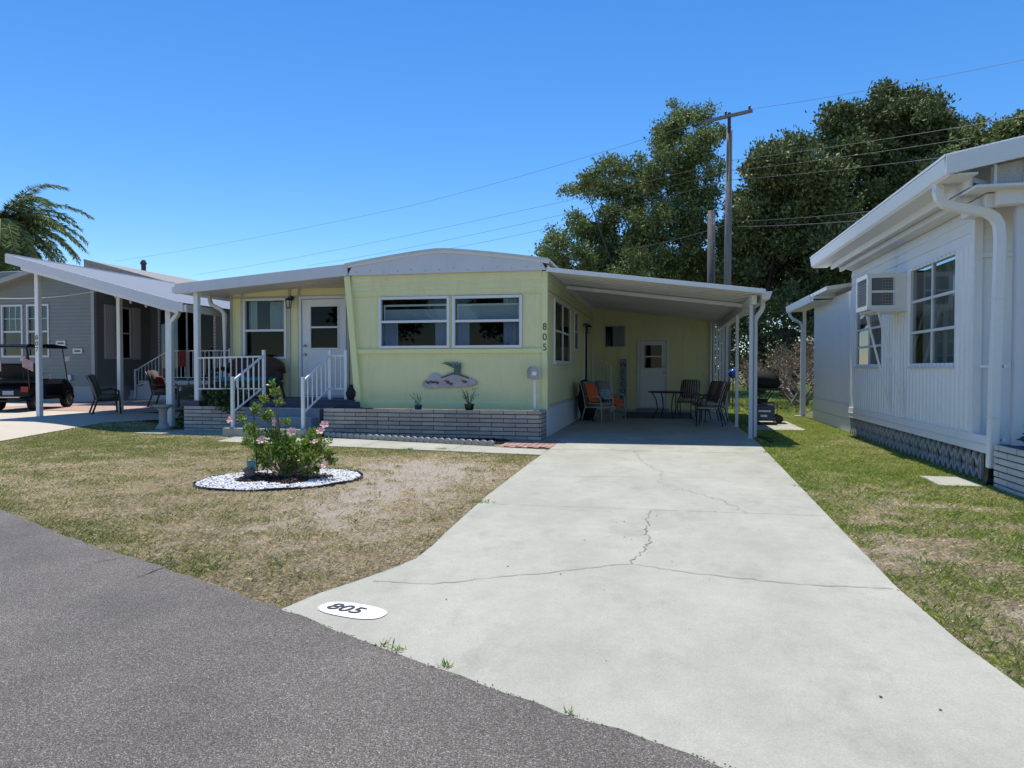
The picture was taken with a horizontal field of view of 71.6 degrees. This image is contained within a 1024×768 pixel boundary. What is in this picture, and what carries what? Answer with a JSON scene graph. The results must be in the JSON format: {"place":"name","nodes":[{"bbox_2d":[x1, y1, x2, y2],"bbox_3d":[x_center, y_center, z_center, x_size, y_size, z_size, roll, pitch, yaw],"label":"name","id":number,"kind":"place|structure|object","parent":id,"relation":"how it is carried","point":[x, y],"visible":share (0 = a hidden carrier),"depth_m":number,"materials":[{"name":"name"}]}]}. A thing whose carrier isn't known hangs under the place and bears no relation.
{"place":"outdoors","nodes":[
{"label":"outdoors","id":0,"kind":"place"},
{"bbox_2d":[0,509,722,767],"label":"street","id":1,"kind":"structure","parent":0,"point":[110,659],"depth_m":2.98,"materials":[{"name":"asphalt"}]},
{"bbox_2d":[284,609,735,767],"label":"edge grit","id":2,"kind":"object","parent":1,"relation":"on","point":[641,737],"visible":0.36,"depth_m":2.90,"materials":[{"name":"gravel"}]},
{"bbox_2d":[0,368,1023,686],"bbox_3d":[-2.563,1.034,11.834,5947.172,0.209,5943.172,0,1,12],"label":"lawn","id":3,"kind":"structure","parent":0,"point":[414,472],"depth_m":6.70,"materials":[{"name":"plant"}]},
{"bbox_2d":[0,183,93,271],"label":"palm tree","id":4,"kind":"object","parent":3,"relation":"on","point":[21,225],"visible":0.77,"depth_m":32.30,"materials":[{"name":"green plant"}]},
{"bbox_2d":[0,398,210,440],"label":"neighbour slab","id":5,"kind":"structure","parent":3,"relation":"on","point":[18,423],"depth_m":16.80,"materials":[{"name":"beige concrete"}]},
{"bbox_2d":[86,374,121,413],"bbox_3d":[-10.558,0.257,18.355,0.742,1.024,0.732,-1,2,-36],"label":"lounge chair","id":6,"kind":"object","parent":5,"relation":"on","point":[98,395],"visible":0.98,"depth_m":18.14,"materials":[{"name":"grey metal"}]},
{"bbox_2d":[3,401,211,411],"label":"paver patio","id":7,"kind":"structure","parent":5,"relation":"on","point":[109,406],"depth_m":20.87,"materials":[{"name":"concrete"}]},
{"bbox_2d":[0,344,74,409],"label":"golf cart","id":8,"kind":"object","parent":7,"relation":"on","point":[17,380],"visible":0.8,"depth_m":19.60,"materials":[{"name":"black paint"}]},
{"bbox_2d":[144,370,179,406],"bbox_3d":[-10.642,0.135,21.617,0.800,1.103,0.788,0,1,-10],"label":"lounge chair","id":9,"kind":"object","parent":7,"relation":"on","point":[151,375],"visible":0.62,"depth_m":21.29,"materials":[{"name":"brown metal"}]},
{"bbox_2d":[155,376,165,387],"bbox_3d":[-10.665,-0.036,21.565,0.207,0.399,0.420,0,1,-3],"label":"pillow","id":10,"kind":"object","parent":9,"relation":"on","point":[159,379],"visible":0.84,"depth_m":21.45,"materials":[{"name":"red fabric"}]},
{"bbox_2d":[175,384,213,407],"bbox_3d":[-9.059,0.359,21.052,1.400,0.665,0.900,0,1,12],"label":"patio table","id":11,"kind":"object","parent":7,"relation":"on","point":[178,386],"visible":0.27,"depth_m":20.75,"materials":[{"name":"brown metal"}]},
{"bbox_2d":[0,253,229,426],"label":"grey green house","id":12,"kind":"structure","parent":3,"relation":"on","point":[108,339],"depth_m":25.35,"materials":[{"name":"sage siding"},{"name":"white metal"},{"name":"white paint"}]},
{"bbox_2d":[1,304,23,357],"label":"window","id":13,"kind":"structure","parent":12,"relation":"in","point":[14,312],"depth_m":25.84,"materials":[{"name":"grey"}]},
{"bbox_2d":[26,304,49,356],"bbox_3d":[-17.004,-1.912,25.593,0.970,1.910,0.218,0,1,12],"label":"window","id":14,"kind":"structure","parent":12,"relation":"in","point":[45,310],"depth_m":25.60,"materials":[{"name":"grey"}]},
{"bbox_2d":[0,291,161,309],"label":"string lights","id":15,"kind":"object","parent":12,"relation":"hanging from","point":[130,302],"visible":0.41,"depth_m":17.82,"materials":[{"name":"white paint"}]},
{"bbox_2d":[114,306,131,358],"bbox_3d":[-14.454,-1.884,26.338,0.100,1.920,0.850,0,1,12],"label":"window","id":16,"kind":"structure","parent":12,"relation":"in","point":[127,316],"depth_m":26.55,"materials":[{"name":"grey"}]},
{"bbox_2d":[178,350,185,366],"bbox_3d":[-12.061,-0.931,26.001,0.330,0.590,0.020,0,1,12],"label":"red towel","id":17,"kind":"object","parent":12,"relation":"hanging from","point":[182,358],"visible":1,"depth_m":26.01,"materials":[{"name":"red fabric"}]},
{"bbox_2d":[158,308,215,379],"bbox_3d":[-12.552,-1.644,27.452,2.530,3.130,0.080,0,1,12],"label":"sliding door","id":18,"kind":"structure","parent":12,"relation":"in","point":[184,325],"depth_m":27.45,"materials":[{"name":"grey"}]},
{"bbox_2d":[152,404,172,429],"bbox_3d":[-7.853,0.738,15.990,0.430,0.545,0.430,0,1,12],"label":"bird bath","id":19,"kind":"object","parent":3,"relation":"on","point":[163,410],"visible":1,"depth_m":15.91,"materials":[{"name":"concrete"}]},
{"bbox_2d":[136,429,221,435],"bbox_3d":[-6.821,1.059,15.212,2.250,0.058,0.900,0,1,12],"label":"concrete pad","id":20,"kind":"object","parent":3,"relation":"on","point":[205,432],"visible":0.36,"depth_m":15.12,"materials":[{"name":"concrete"}]},
{"bbox_2d":[176,405,188,426],"bbox_3d":[-7.440,0.743,16.681,0.833,0.724,1.196,-1,2,-42],"label":"shrub","id":21,"kind":"object","parent":3,"relation":"on","point":[181,412],"visible":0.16,"depth_m":16.49,"materials":[{"name":"green plant"}]},
{"bbox_2d":[184,406,246,430],"bbox_3d":[-6.394,0.775,15.858,1.717,0.576,0.543,0,1,12],"label":"brick planter","id":22,"kind":"object","parent":3,"relation":"on","point":[203,418],"visible":0.47,"depth_m":15.66,"materials":[{"name":"grey"}]},
{"bbox_2d":[200,382,255,412],"bbox_3d":[-6.253,0.308,15.701,1.394,0.702,0.696,0,1,12],"label":"ivy","id":23,"kind":"object","parent":22,"relation":"in","point":[215,395],"visible":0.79,"depth_m":15.57,"materials":[{"name":"green plant"}]},
{"bbox_2d":[246,456,256,470],"bbox_3d":[-3.451,1.051,9.427,0.149,0.215,0.136,0,1,12],"label":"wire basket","id":24,"kind":"object","parent":3,"relation":"on","point":[250,463],"visible":0.55,"depth_m":9.38,"materials":[{"name":"teal metal"}]},
{"bbox_2d":[193,468,362,492],"bbox_3d":[-2.859,1.189,8.811,1.871,0.066,1.775,0,1,12],"label":"bed edging","id":25,"kind":"object","parent":3,"relation":"on","point":[300,488],"visible":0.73,"depth_m":8.17,"materials":[{"name":"black metal"}]},
{"bbox_2d":[198,470,361,489],"bbox_3d":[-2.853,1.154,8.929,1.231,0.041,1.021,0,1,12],"label":"bed mulch","id":26,"kind":"object","parent":3,"relation":"on","point":[267,477],"visible":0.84,"depth_m":8.73,"materials":[{"name":"wood"}]},
{"bbox_2d":[242,465,254,476],"bbox_3d":[-3.295,1.099,8.896,0.163,0.167,0.156,0,1,12],"label":"rock","id":27,"kind":"object","parent":26,"relation":"on","point":[249,471],"visible":0.92,"depth_m":8.84,"materials":[{"name":"stone"}]},
{"bbox_2d":[195,468,360,489],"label":"white stones","id":28,"kind":"object","parent":26,"relation":"on","point":[220,481],"visible":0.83,"depth_m":8.50,"materials":[{"name":"gravel"}]},
{"bbox_2d":[227,378,338,477],"bbox_3d":[-2.855,0.558,8.855,1.441,1.269,0.555,0,1,12],"label":"hibiscus bush","id":29,"kind":"object","parent":26,"relation":"on","point":[278,449],"visible":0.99,"depth_m":8.83,"materials":[{"name":"green plant"}]},
{"bbox_2d":[219,436,546,455],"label":"walkway","id":30,"kind":"structure","parent":3,"relation":"on","point":[355,443],"depth_m":12.40,"materials":[{"name":"concrete"}]},
{"bbox_2d":[397,436,403,440],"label":"scalloped edging","id":31,"kind":"object","parent":3,"relation":"on","point":[400,438],"visible":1,"depth_m":13.30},
{"bbox_2d":[410,436,416,441],"bbox_3d":[-1.821,1.023,13.196,0.140,0.100,0.050,0,1,30],"label":"scalloped edging","id":32,"kind":"object","parent":3,"relation":"on","point":[413,439],"visible":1,"depth_m":13.17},
{"bbox_2d":[320,435,506,444],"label":"mulch","id":33,"kind":"object","parent":3,"relation":"on","point":[494,440],"visible":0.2,"depth_m":13.61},
{"bbox_2d":[424,437,430,442],"bbox_3d":[-1.559,1.026,13.064,0.140,0.100,0.050,2,5,31],"label":"scalloped edging","id":34,"kind":"object","parent":3,"relation":"on","point":[426,439],"visible":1,"depth_m":13.04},
{"bbox_2d":[430,437,436,442],"bbox_3d":[-1.426,1.028,13.002,0.140,0.100,0.050,1,0,26],"label":"scalloped edging","id":35,"kind":"object","parent":3,"relation":"on","point":[433,440],"visible":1,"depth_m":12.98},
{"bbox_2d":[324,407,545,440],"bbox_3d":[-1.580,0.798,14.275,4.496,0.601,0.604,0,1,12],"label":"brick planter","id":36,"kind":"object","parent":3,"relation":"on","point":[511,425],"visible":0.92,"depth_m":13.95,"materials":[{"name":"grey"}]},
{"bbox_2d":[409,392,421,408],"bbox_3d":[-1.927,0.336,14.242,0.258,0.396,0.161,0,1,12],"label":"potted plant","id":37,"kind":"object","parent":36,"relation":"on","point":[417,406],"visible":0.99,"depth_m":14.20,"materials":[{"name":"green plant"}]},
{"bbox_2d":[461,388,478,409],"bbox_3d":[-0.826,0.300,14.011,0.409,0.480,0.216,0,1,12],"label":"potted plant","id":38,"kind":"object","parent":36,"relation":"on","point":[469,406],"visible":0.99,"depth_m":13.97,"materials":[{"name":"green plant"}]},
{"bbox_2d":[527,366,539,410],"bbox_3d":[0.438,0.131,13.804,0.229,0.957,0.494,0,1,-5],"label":"electric meter","id":39,"kind":"object","parent":36,"relation":"on","point":[533,372],"visible":0.93,"depth_m":13.72,"materials":[{"name":"metal"}]},
{"bbox_2d":[437,438,443,442],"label":"scalloped edging","id":40,"kind":"object","parent":3,"relation":"on","point":[440,440],"visible":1,"depth_m":12.91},
{"bbox_2d":[444,438,450,443],"bbox_3d":[-1.166,1.030,12.871,0.140,0.100,0.050,0,4,26],"label":"scalloped edging","id":41,"kind":"object","parent":3,"relation":"on","point":[447,440],"visible":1,"depth_m":12.85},
{"bbox_2d":[451,438,457,443],"bbox_3d":[-1.035,1.032,12.807,0.140,0.100,0.050,-1,2,23],"label":"scalloped edging","id":42,"kind":"object","parent":3,"relation":"on","point":[454,441],"visible":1,"depth_m":12.78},
{"bbox_2d":[458,439,464,444],"bbox_3d":[-0.901,1.033,12.742,0.140,0.100,0.050,3,3,29],"label":"scalloped edging","id":43,"kind":"object","parent":3,"relation":"on","point":[461,441],"visible":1,"depth_m":12.72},
{"bbox_2d":[465,439,471,444],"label":"scalloped edging","id":44,"kind":"object","parent":3,"relation":"on","point":[468,441],"visible":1,"depth_m":12.65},
{"bbox_2d":[172,248,771,437],"bbox_3d":[-0.346,-1.089,19.044,12.668,4.120,11.680,0,1,12],"label":"mobile home","id":45,"kind":"object","parent":3,"relation":"on","point":[392,331],"visible":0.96,"depth_m":14.94,"materials":[{"name":"yellow"}]},
{"bbox_2d":[206,354,285,397],"bbox_3d":[-5.990,-0.180,16.045,1.587,0.992,0.774,0,1,12],"label":"wicker loveseat","id":46,"kind":"object","parent":45,"relation":"on","point":[275,369],"visible":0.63,"depth_m":16.22,"materials":[{"name":"black wicker"}]},
{"bbox_2d":[243,298,286,358],"bbox_3d":[-5.707,-1.285,16.644,1.110,1.410,0.363,0,1,12],"label":"window","id":47,"kind":"structure","parent":45,"relation":"in","point":[273,340],"depth_m":16.57,"materials":[{"name":"glass"}]},
{"bbox_2d":[302,299,343,395],"bbox_3d":[-4.316,-0.835,16.201,1.026,2.196,0.115,0,1,12],"label":"front door","id":48,"kind":"structure","parent":45,"relation":"in","point":[322,319],"depth_m":16.22,"materials":[{"name":"white paint"}]},
{"bbox_2d":[346,384,355,399],"bbox_3d":[-3.378,0.169,14.908,0.220,0.320,0.214,0,1,12],"label":"vase","id":49,"kind":"object","parent":45,"relation":"on","point":[350,393],"visible":1,"depth_m":14.84,"materials":[{"name":"black ceramic"}]},
{"bbox_2d":[378,296,449,348],"bbox_3d":[-2.017,-1.272,14.711,1.540,1.070,0.145,0,1,12],"label":"window","id":50,"kind":"structure","parent":45,"relation":"in","point":[406,328],"depth_m":14.72,"materials":[{"name":"glass"}]},
{"bbox_2d":[422,362,476,388],"bbox_3d":[-1.277,-0.180,14.493,1.175,0.556,0.050,0,1,12],"label":"wall art","id":51,"kind":"object","parent":45,"relation":"attached to","point":[455,379],"depth_m":14.48,"materials":[{"name":"grey"}]},
{"bbox_2d":[452,294,521,347],"bbox_3d":[-0.492,-1.260,14.407,1.450,1.060,0.193,0,1,12],"label":"window","id":52,"kind":"structure","parent":45,"relation":"in","point":[486,325],"depth_m":14.39,"materials":[{"name":"glass"}]},
{"bbox_2d":[554,298,571,364],"bbox_3d":[1.158,-1.143,16.200,0.110,1.385,2.620,0,1,12],"label":"window","id":53,"kind":"structure","parent":45,"relation":"in","point":[562,312],"depth_m":16.11,"materials":[{"name":"glass"}]},
{"bbox_2d":[574,311,579,351],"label":"window","id":54,"kind":"structure","parent":45,"relation":"in","point":[576,316],"depth_m":18.71,"materials":[{"name":"glass"}]},
{"bbox_2d":[584,320,588,380],"bbox_3d":[2.169,-0.792,20.953,0.080,2.120,1.020,0,1,12],"label":"side door","id":55,"kind":"structure","parent":45,"relation":"in","point":[586,336],"depth_m":21.19,"materials":[{"name":"white paint"}]},
{"bbox_2d":[605,325,624,346],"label":"window","id":56,"kind":"structure","parent":45,"relation":"in","point":[614,335],"depth_m":22.59,"materials":[{"name":"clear glass"}]},
{"bbox_2d":[640,341,665,406],"bbox_3d":[4.433,-0.313,22.354,0.796,2.076,0.115,0,1,12],"label":"carport door","id":57,"kind":"structure","parent":45,"relation":"in","point":[652,353],"depth_m":22.37,"materials":[{"name":"white paint"}]},
{"bbox_2d":[472,439,478,444],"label":"scalloped edging","id":58,"kind":"object","parent":3,"relation":"on","point":[475,442],"visible":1,"depth_m":12.59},
{"bbox_2d":[479,440,486,445],"bbox_3d":[-0.508,1.038,12.549,0.140,0.100,0.050,1,3,23],"label":"scalloped edging","id":59,"kind":"object","parent":3,"relation":"on","point":[482,442],"visible":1,"depth_m":12.53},
{"bbox_2d":[487,440,493,445],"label":"scalloped edging","id":60,"kind":"object","parent":3,"relation":"on","point":[490,442],"visible":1,"depth_m":12.46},
{"bbox_2d":[498,439,560,449],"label":"brick path","id":61,"kind":"structure","parent":3,"relation":"on","point":[534,444],"depth_m":12.73,"materials":[{"name":"brick"}]},
{"bbox_2d":[159,430,962,714],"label":"weeds","id":62,"kind":"object","parent":3,"relation":"on","point":[444,665],"visible":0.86,"depth_m":5.91,"materials":[{"name":"plant"}]},
{"bbox_2d":[531,150,680,279],"bbox_3d":[5.141,-6.235,39.513,9.241,13.910,8.145,0,1,12],"label":"oak tree","id":63,"kind":"object","parent":3,"relation":"on","point":[603,256],"visible":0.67,"depth_m":38.70,"materials":[{"name":"green plant"}]},
{"bbox_2d":[637,96,735,284],"bbox_3d":[10.221,-8.108,39.496,7.100,17.657,8.174,0,1,12],"label":"oak tree","id":64,"kind":"object","parent":3,"relation":"on","point":[688,208],"visible":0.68,"depth_m":38.09,"materials":[{"name":"green plant"}]},
{"bbox_2d":[707,210,714,380],"bbox_3d":[7.352,-2.792,26.283,0.282,7.200,0.245,0,1,12],"label":"service pole","id":65,"kind":"object","parent":3,"relation":"on","point":[711,248],"visible":0.34,"depth_m":26.15,"materials":[{"name":"wood"}]},
{"bbox_2d":[704,105,752,404],"bbox_3d":[7.855,-4.541,25.802,0.295,10.718,1.836,-1,2,-45],"label":"utility pole","id":66,"kind":"object","parent":3,"relation":"on","point":[728,232],"visible":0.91,"depth_m":25.71,"materials":[{"name":"grey wood"}]},
{"bbox_2d":[119,121,701,260],"bbox_3d":[-14.561,-10.920,49.263,63.158,1.313,3.756,1,2,43],"label":"overhead wire","id":67,"kind":"object","parent":66,"relation":"attached to","point":[458,193],"visible":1,"depth_m":38.08,"materials":[{"name":"grey"}]},
{"bbox_2d":[196,116,1023,274],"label":"overhead wire","id":68,"kind":"object","parent":66,"relation":"attached to","point":[701,167],"visible":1,"depth_m":24.44,"materials":[{"name":"grey"}]},
{"bbox_2d":[307,137,972,265],"bbox_3d":[-1.137,-7.486,36.500,2.971,2.355,45.993,-1,2,-35],"label":"overhead wire","id":69,"kind":"object","parent":66,"relation":"attached to","point":[696,179],"visible":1,"depth_m":25.75,"materials":[{"name":"grey"}]},
{"bbox_2d":[615,225,724,250],"bbox_3d":[6.366,-6.126,30.210,0.024,0.540,9.207,0,1,-17],"label":"overhead wire","id":70,"kind":"object","parent":66,"relation":"attached to","point":[668,241],"visible":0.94,"depth_m":29.58,"materials":[{"name":"grey"}]},
{"bbox_2d":[454,158,935,247],"bbox_3d":[2.809,-7.064,32.561,1.693,2.447,35.281,-1,1,-30],"label":"overhead wire","id":71,"kind":"object","parent":66,"relation":"attached to","point":[726,180],"visible":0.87,"depth_m":25.05,"materials":[{"name":"grey"}]},
{"bbox_2d":[730,220,857,226],"bbox_3d":[8.139,-4.674,20.649,0.020,1.873,10.349,0,1,-3],"label":"overhead wire","id":72,"kind":"object","parent":66,"relation":"attached to","point":[795,224],"visible":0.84,"depth_m":20.32,"materials":[{"name":"grey"}]},
{"bbox_2d":[730,211,869,221],"bbox_3d":[8.138,-4.864,20.645,0.015,1.859,10.348,0,1,-3],"label":"overhead wire","id":73,"kind":"object","parent":66,"relation":"attached to","point":[805,217],"visible":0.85,"depth_m":19.70,"materials":[{"name":"grey"}]},
{"bbox_2d":[753,60,1021,108],"bbox_3d":[9.825,-8.275,19.896,0.011,2.582,10.590,0,1,-15],"label":"overhead wire","id":74,"kind":"object","parent":66,"relation":"attached to","point":[894,85],"visible":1,"depth_m":18.65,"materials":[{"name":"grey"}]},
{"bbox_2d":[728,357,734,408],"bbox_3d":[7.039,0.015,22.630,0.320,1.750,0.315,0,1,12],"label":"gazing globe","id":75,"kind":"object","parent":3,"relation":"on","point":[731,373],"visible":0.84,"depth_m":22.61,"materials":[{"name":"blue"}]},
{"bbox_2d":[757,436,772,442],"bbox_3d":[4.883,1.051,13.531,0.205,0.037,1.272,0,1,5],"label":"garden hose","id":76,"kind":"object","parent":3,"relation":"on","point":[762,437],"visible":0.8,"depth_m":13.65,"materials":[{"name":"green rubber"}]},
{"bbox_2d":[729,332,813,404],"bbox_3d":[9.839,-0.575,25.480,4.205,2.904,5.149,0,1,12],"label":"bare shrub","id":77,"kind":"object","parent":3,"relation":"on","point":[788,365],"visible":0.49,"depth_m":25.11,"materials":[{"name":"brown plant"}]},
{"bbox_2d":[746,421,804,430],"bbox_3d":[6.261,1.017,17.038,1.050,0.060,2.700,0,1,12],"label":"concrete pad","id":78,"kind":"object","parent":3,"relation":"on","point":[783,425],"visible":0.52,"depth_m":16.64,"materials":[{"name":"concrete"}]},
{"bbox_2d":[747,371,787,422],"bbox_3d":[6.455,0.316,17.953,0.936,1.300,0.600,0,1,12],"label":"gas grill","id":79,"kind":"object","parent":78,"relation":"on","point":[768,381],"visible":0.66,"depth_m":17.70,"materials":[{"name":"black metal"}]},
{"bbox_2d":[757,398,777,424],"bbox_3d":[6.131,0.661,17.366,0.603,0.624,0.532,0,1,12],"label":"generator","id":80,"kind":"object","parent":78,"relation":"on","point":[765,412],"visible":0.61,"depth_m":17.16,"materials":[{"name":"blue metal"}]},
{"bbox_2d":[715,278,844,395],"bbox_3d":[12.308,-1.995,32.742,7.850,5.737,3.928,0,1,12],"label":"hedge","id":81,"kind":"object","parent":3,"relation":"on","point":[787,334],"visible":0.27,"depth_m":32.35,"materials":[{"name":"green plant"}]},
{"bbox_2d":[715,125,869,393],"bbox_3d":[13.753,-6.096,35.272,7.260,13.825,8.820,0,1,12],"label":"oak tree","id":82,"kind":"object","parent":3,"relation":"on","point":[766,255],"visible":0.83,"depth_m":32.97,"materials":[{"name":"green plant"}]},
{"bbox_2d":[786,283,851,431],"bbox_3d":[9.546,-0.878,17.237,4.630,3.780,5.640,0,1,12],"label":"annex","id":83,"kind":"object","parent":3,"relation":"on","point":[831,305],"visible":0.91,"depth_m":16.99,"materials":[{"name":"white paint"}]},
{"bbox_2d":[723,410,1023,687],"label":"side yard grass","id":84,"kind":"structure","parent":3,"relation":"on","point":[868,464],"depth_m":6.42,"materials":[{"name":"plant"}]},
{"bbox_2d":[805,76,987,283],"bbox_3d":[19.577,-7.827,36.649,9.538,17.222,8.308,0,1,12],"label":"oak tree","id":85,"kind":"object","parent":3,"relation":"on","point":[885,112],"visible":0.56,"depth_m":35.18,"materials":[{"name":"green plant"}]},
{"bbox_2d":[810,135,1023,484],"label":"white mobile home","id":86,"kind":"object","parent":3,"relation":"on","point":[954,333],"visible":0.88,"depth_m":9.47,"materials":[{"name":"paint"}]},
{"bbox_2d":[854,312,881,367],"bbox_3d":[6.873,-0.878,13.538,0.228,1.155,1.820,0,1,12],"label":"window","id":87,"kind":"structure","parent":86,"relation":"in","point":[870,358],"depth_m":13.72,"materials":[{"name":"white metal"}]},
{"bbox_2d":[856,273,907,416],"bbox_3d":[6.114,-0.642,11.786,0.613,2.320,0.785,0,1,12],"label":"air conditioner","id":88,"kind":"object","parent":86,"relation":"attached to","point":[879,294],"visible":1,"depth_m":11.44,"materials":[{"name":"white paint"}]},
{"bbox_2d":[907,251,955,367],"bbox_3d":[6.179,-1.015,10.323,0.228,1.575,1.850,0,1,12],"label":"window","id":89,"kind":"structure","parent":86,"relation":"in","point":[938,299],"depth_m":10.38,"materials":[{"name":"white glass"}]},
{"bbox_2d":[919,476,983,487],"bbox_3d":[5.321,1.206,8.624,0.470,0.060,0.750,0,1,12],"label":"concrete pad","id":90,"kind":"object","parent":3,"relation":"on","point":[945,481],"visible":0.48,"depth_m":8.58,"materials":[{"name":"concrete"}]},
{"bbox_2d":[931,108,1023,159],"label":"oak tree","id":91,"kind":"object","parent":3,"relation":"on","point":[1009,128],"visible":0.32,"depth_m":33.15,"materials":[{"name":"green plant"}]},
{"bbox_2d":[993,444,1023,497],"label":"brick porch wall","id":92,"kind":"structure","parent":3,"relation":"on","point":[1009,468],"depth_m":7.87,"materials":[{"name":"grey"}]},
{"bbox_2d":[0,0,1023,367],"label":"sky","id":93,"kind":"structure","parent":0,"point":[174,125],"materials":[{"name":"blue"}]},
{"bbox_2d":[46,454,999,627],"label":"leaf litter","id":94,"kind":"object","parent":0,"point":[411,506],"visible":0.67,"depth_m":6.85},
{"bbox_2d":[282,411,1023,767],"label":"driveway","id":95,"kind":"structure","parent":0,"point":[712,589],"depth_m":3.92,"materials":[{"name":"concrete"}]},
{"bbox_2d":[578,379,595,420],"bbox_3d":[1.976,0.415,18.527,0.540,1.085,1.052,0,1,12],"label":"barbecue","id":96,"kind":"object","parent":95,"relation":"on","point":[589,413],"visible":0.58,"depth_m":18.30,"materials":[{"name":"black metal"}]},
{"bbox_2d":[580,381,614,423],"bbox_3d":[2.117,0.453,17.748,0.696,1.034,0.586,1,2,40],"label":"patio chair","id":97,"kind":"object","parent":95,"relation":"on","point":[600,404],"visible":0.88,"depth_m":17.67,"materials":[{"name":"beige metal"}]},
{"bbox_2d":[585,384,599,401],"bbox_3d":[2.000,0.222,17.686,0.240,0.451,0.460,1,2,40],"label":"pillow","id":98,"kind":"object","parent":97,"relation":"on","point":[591,390],"visible":0.96,"depth_m":17.58,"materials":[{"name":"orange fabric"}]},
{"bbox_2d":[595,380,625,420],"bbox_3d":[2.576,0.427,18.888,0.586,1.034,0.696,-1,2,-38],"label":"patio chair","id":99,"kind":"object","parent":95,"relation":"on","point":[602,384],"visible":0.53,"depth_m":18.94,"materials":[{"name":"beige metal"}]},
{"bbox_2d":[598,389,611,398],"bbox_3d":[2.434,0.264,18.463,0.380,0.263,0.232,-1,2,-38],"label":"pillow","id":100,"kind":"object","parent":99,"relation":"on","point":[604,392],"visible":0.88,"depth_m":18.39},
{"bbox_2d":[610,396,623,406],"bbox_3d":[2.740,0.461,18.606,0.306,0.282,0.340,1,2,43],"label":"cushion","id":101,"kind":"object","parent":99,"relation":"on","point":[618,402],"visible":0.86,"depth_m":18.50,"materials":[{"name":"orange fabric"}]},
{"bbox_2d":[619,359,626,410],"bbox_3d":[3.471,0.026,22.217,0.220,1.619,0.124,0,1,12],"label":"welcome board","id":102,"kind":"object","parent":95,"relation":"on","point":[623,379],"visible":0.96,"depth_m":22.21,"materials":[{"name":"grey"}]},
{"bbox_2d":[622,412,693,418],"bbox_3d":[4.220,0.898,20.496,1.900,0.010,2.600,0,1,12],"label":"rug","id":103,"kind":"object","parent":95,"relation":"on","point":[666,415],"visible":0.86,"depth_m":20.25,"materials":[{"name":"fabric"}]},
{"bbox_2d":[648,391,686,418],"bbox_3d":[4.211,0.568,19.262,1.040,0.742,1.040,0,1,12],"label":"patio table","id":104,"kind":"object","parent":103,"relation":"on","point":[673,392],"visible":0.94,"depth_m":19.11,"materials":[{"name":"brown metal"}]},
{"bbox_2d":[675,380,699,416],"bbox_3d":[5.051,0.395,20.369,0.586,1.033,0.696,1,1,27],"label":"patio chair","id":105,"kind":"object","parent":103,"relation":"on","point":[690,387],"visible":0.76,"depth_m":20.48,"materials":[{"name":"brown metal"}]},
{"bbox_2d":[690,381,722,420],"bbox_3d":[5.148,0.432,18.730,0.696,1.033,0.586,0,1,-16],"label":"patio chair","id":106,"kind":"object","parent":95,"relation":"on","point":[713,388],"visible":0.48,"depth_m":18.79,"materials":[{"name":"brown metal"}]},
{"bbox_2d":[696,382,728,426],"bbox_3d":[4.723,0.477,16.733,0.696,1.032,0.586,1,1,22],"label":"patio chair","id":107,"kind":"object","parent":95,"relation":"on","point":[720,398],"visible":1,"depth_m":16.59,"materials":[{"name":"brown metal"}]},
{"bbox_2d":[696,381,730,422],"bbox_3d":[5.078,0.450,17.918,0.696,1.033,0.586,0,1,-8],"label":"patio chair","id":108,"kind":"object","parent":95,"relation":"on","point":[717,394],"visible":0.73,"depth_m":17.84,"materials":[{"name":"brown metal"}]},
{"bbox_2d":[712,384,813,413],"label":"back yard grass","id":109,"kind":"structure","parent":0,"point":[783,402],"depth_m":27.13,"materials":[{"name":"plant"}]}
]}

